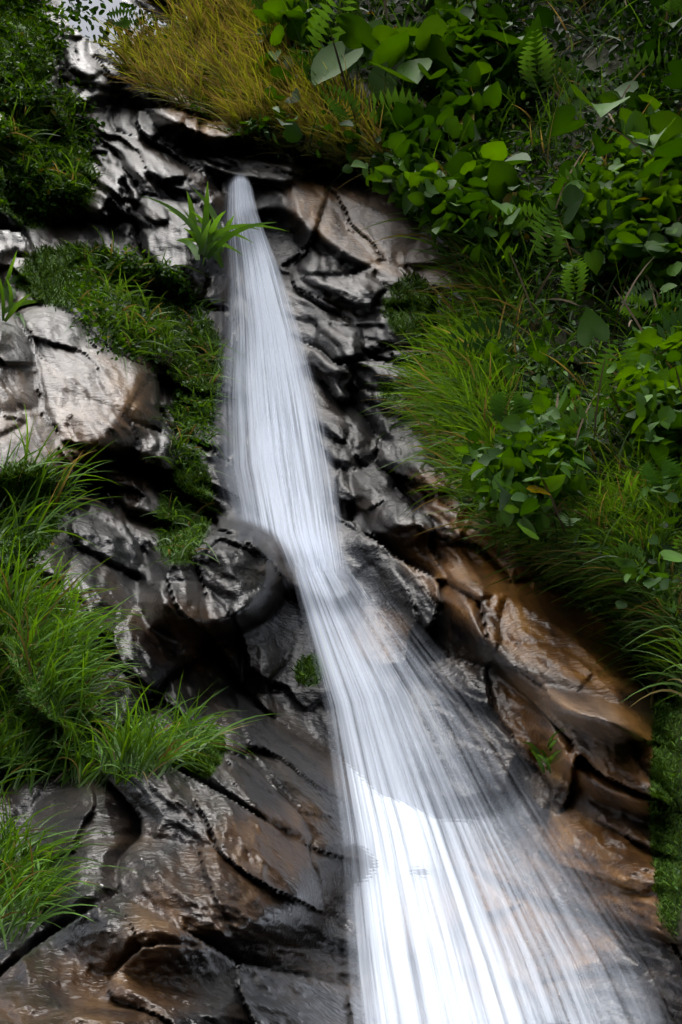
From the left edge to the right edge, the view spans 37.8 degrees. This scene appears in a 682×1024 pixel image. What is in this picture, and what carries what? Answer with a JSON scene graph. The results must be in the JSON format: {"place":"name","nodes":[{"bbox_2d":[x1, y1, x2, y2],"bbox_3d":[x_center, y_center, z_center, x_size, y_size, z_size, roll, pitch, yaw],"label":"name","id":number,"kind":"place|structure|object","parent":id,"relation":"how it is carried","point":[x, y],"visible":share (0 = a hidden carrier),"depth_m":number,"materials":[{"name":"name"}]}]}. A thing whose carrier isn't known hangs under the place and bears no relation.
{"place":"outdoors","nodes":[
{"label":"outdoors","id":0,"kind":"place"},
{"bbox_2d":[63,0,169,53],"label":"sky","id":1,"kind":"structure","parent":0,"point":[109,5],"materials":[{"name":"white"}]},
{"bbox_2d":[0,405,269,949],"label":"grass","id":2,"kind":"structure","parent":0,"point":[49,686],"depth_m":3.08,"materials":[{"name":"green plant"}]},
{"bbox_2d":[232,177,335,565],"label":"waterfall","id":3,"kind":"structure","parent":0,"point":[272,349],"depth_m":5.62,"materials":[{"name":"liquid"}]},
{"bbox_2d":[0,0,681,1023],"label":"rock cliff","id":4,"kind":"structure","parent":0,"point":[236,894],"depth_m":3.66,"materials":[{"name":"grey stone"}]},
{"bbox_2d":[0,252,46,327],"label":"strap plant","id":5,"kind":"object","parent":4,"relation":"on","point":[11,308],"visible":1,"depth_m":5.55,"materials":[{"name":"green plant"}]},
{"bbox_2d":[62,0,180,64],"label":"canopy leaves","id":6,"kind":"object","parent":4,"relation":"on","point":[77,10],"visible":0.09,"depth_m":12.07,"materials":[{"name":"green plant"}]},
{"bbox_2d":[0,68,245,571],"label":"grass clumps","id":7,"kind":"object","parent":4,"relation":"on","point":[119,289],"visible":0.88,"depth_m":6.01,"materials":[{"name":"green plant"}]},
{"bbox_2d":[0,0,279,573],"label":"plants","id":8,"kind":"object","parent":4,"relation":"on","point":[47,186],"visible":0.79,"depth_m":7.09,"materials":[{"name":"green plant"}]},
{"bbox_2d":[140,181,285,267],"bbox_3d":[-0.806,-1.985,6.696,0.941,1.033,0.693,0,-35,0],"label":"strap plant","id":9,"kind":"object","parent":4,"relation":"on","point":[213,238],"visible":1,"depth_m":6.47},
{"bbox_2d":[85,0,400,191],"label":"slope grass","id":10,"kind":"structure","parent":4,"relation":"on","point":[208,20],"depth_m":8.50,"materials":[{"name":"plant"}]},
{"bbox_2d":[0,0,681,940],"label":"moss fuzz","id":11,"kind":"object","parent":4,"relation":"on","point":[180,478],"visible":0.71,"depth_m":5.74,"materials":[{"name":"green plant"}]},
{"bbox_2d":[106,0,681,568],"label":"ferns","id":12,"kind":"object","parent":4,"relation":"on","point":[546,60],"visible":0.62,"depth_m":5.35,"materials":[{"name":"green plant"}]},
{"bbox_2d":[295,551,553,1023],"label":"waterfall","id":13,"kind":"structure","parent":4,"relation":"on","point":[407,867],"depth_m":3.03,"materials":[{"name":"liquid"}]},
{"bbox_2d":[402,317,475,363],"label":"grass","id":14,"kind":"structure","parent":4,"relation":"on","point":[427,325],"depth_m":6.08,"materials":[{"name":"green plant"}]},
{"bbox_2d":[216,0,681,583],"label":"leafy plants","id":15,"kind":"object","parent":4,"relation":"on","point":[548,152],"depth_m":6.74,"materials":[{"name":"green plant"}]},
{"bbox_2d":[233,0,681,610],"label":"foliage","id":16,"kind":"object","parent":4,"relation":"on","point":[665,286],"visible":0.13,"depth_m":5.02,"materials":[{"name":"green plant"}]},
{"bbox_2d":[248,0,681,594],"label":"foliage","id":17,"kind":"object","parent":4,"relation":"on","point":[352,148],"visible":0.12,"depth_m":7.11,"materials":[{"name":"green plant"}]},
{"bbox_2d":[251,0,681,612],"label":"foliage","id":18,"kind":"object","parent":4,"relation":"on","point":[629,200],"visible":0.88,"depth_m":5.61,"materials":[{"name":"green plant"}]},
{"bbox_2d":[259,0,681,604],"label":"foliage","id":19,"kind":"object","parent":4,"relation":"on","point":[653,20],"visible":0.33,"depth_m":7.30,"materials":[{"name":"green plant"}]},
{"bbox_2d":[466,526,509,556],"bbox_3d":[0.637,0.115,4.230,0.126,0.123,0.309,8,-36,-11],"label":"strap plant","id":20,"kind":"object","parent":4,"relation":"on","point":[499,546],"visible":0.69,"depth_m":4.23,"materials":[{"name":"green plant"}]},
{"bbox_2d":[311,12,681,166],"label":"leaves","id":21,"kind":"object","parent":4,"relation":"on","point":[380,45],"visible":0.87,"depth_m":7.83,"materials":[{"name":"green plant"}]},
{"bbox_2d":[327,0,681,533],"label":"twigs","id":22,"kind":"object","parent":4,"relation":"on","point":[545,280],"visible":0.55,"depth_m":4.97,"materials":[{"name":"green plant"}]},
{"bbox_2d":[355,157,681,707],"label":"grass","id":23,"kind":"structure","parent":4,"relation":"on","point":[446,375],"depth_m":4.24,"materials":[{"name":"green plant"}]},
{"bbox_2d":[522,729,563,772],"bbox_3d":[0.643,0.739,3.153,0.086,0.148,0.407,0,-35,0],"label":"small plant","id":24,"kind":"object","parent":4,"relation":"on","point":[539,756],"visible":1,"depth_m":3.23,"materials":[{"name":"green plant"}]},
{"bbox_2d":[415,0,681,510],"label":"leaves","id":25,"kind":"object","parent":4,"relation":"on","point":[592,324],"visible":0.58,"depth_m":5.91,"materials":[{"name":"green plant"}]},
{"bbox_2d":[586,456,681,515],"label":"strap plant","id":26,"kind":"object","parent":4,"relation":"on","point":[633,487],"visible":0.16,"depth_m":3.46,"materials":[{"name":"green plant"}]},
{"bbox_2d":[616,582,681,920],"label":"foliage edge","id":27,"kind":"object","parent":4,"relation":"on","point":[677,857],"visible":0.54,"depth_m":2.48,"materials":[{"name":"green plant"}]}
]}

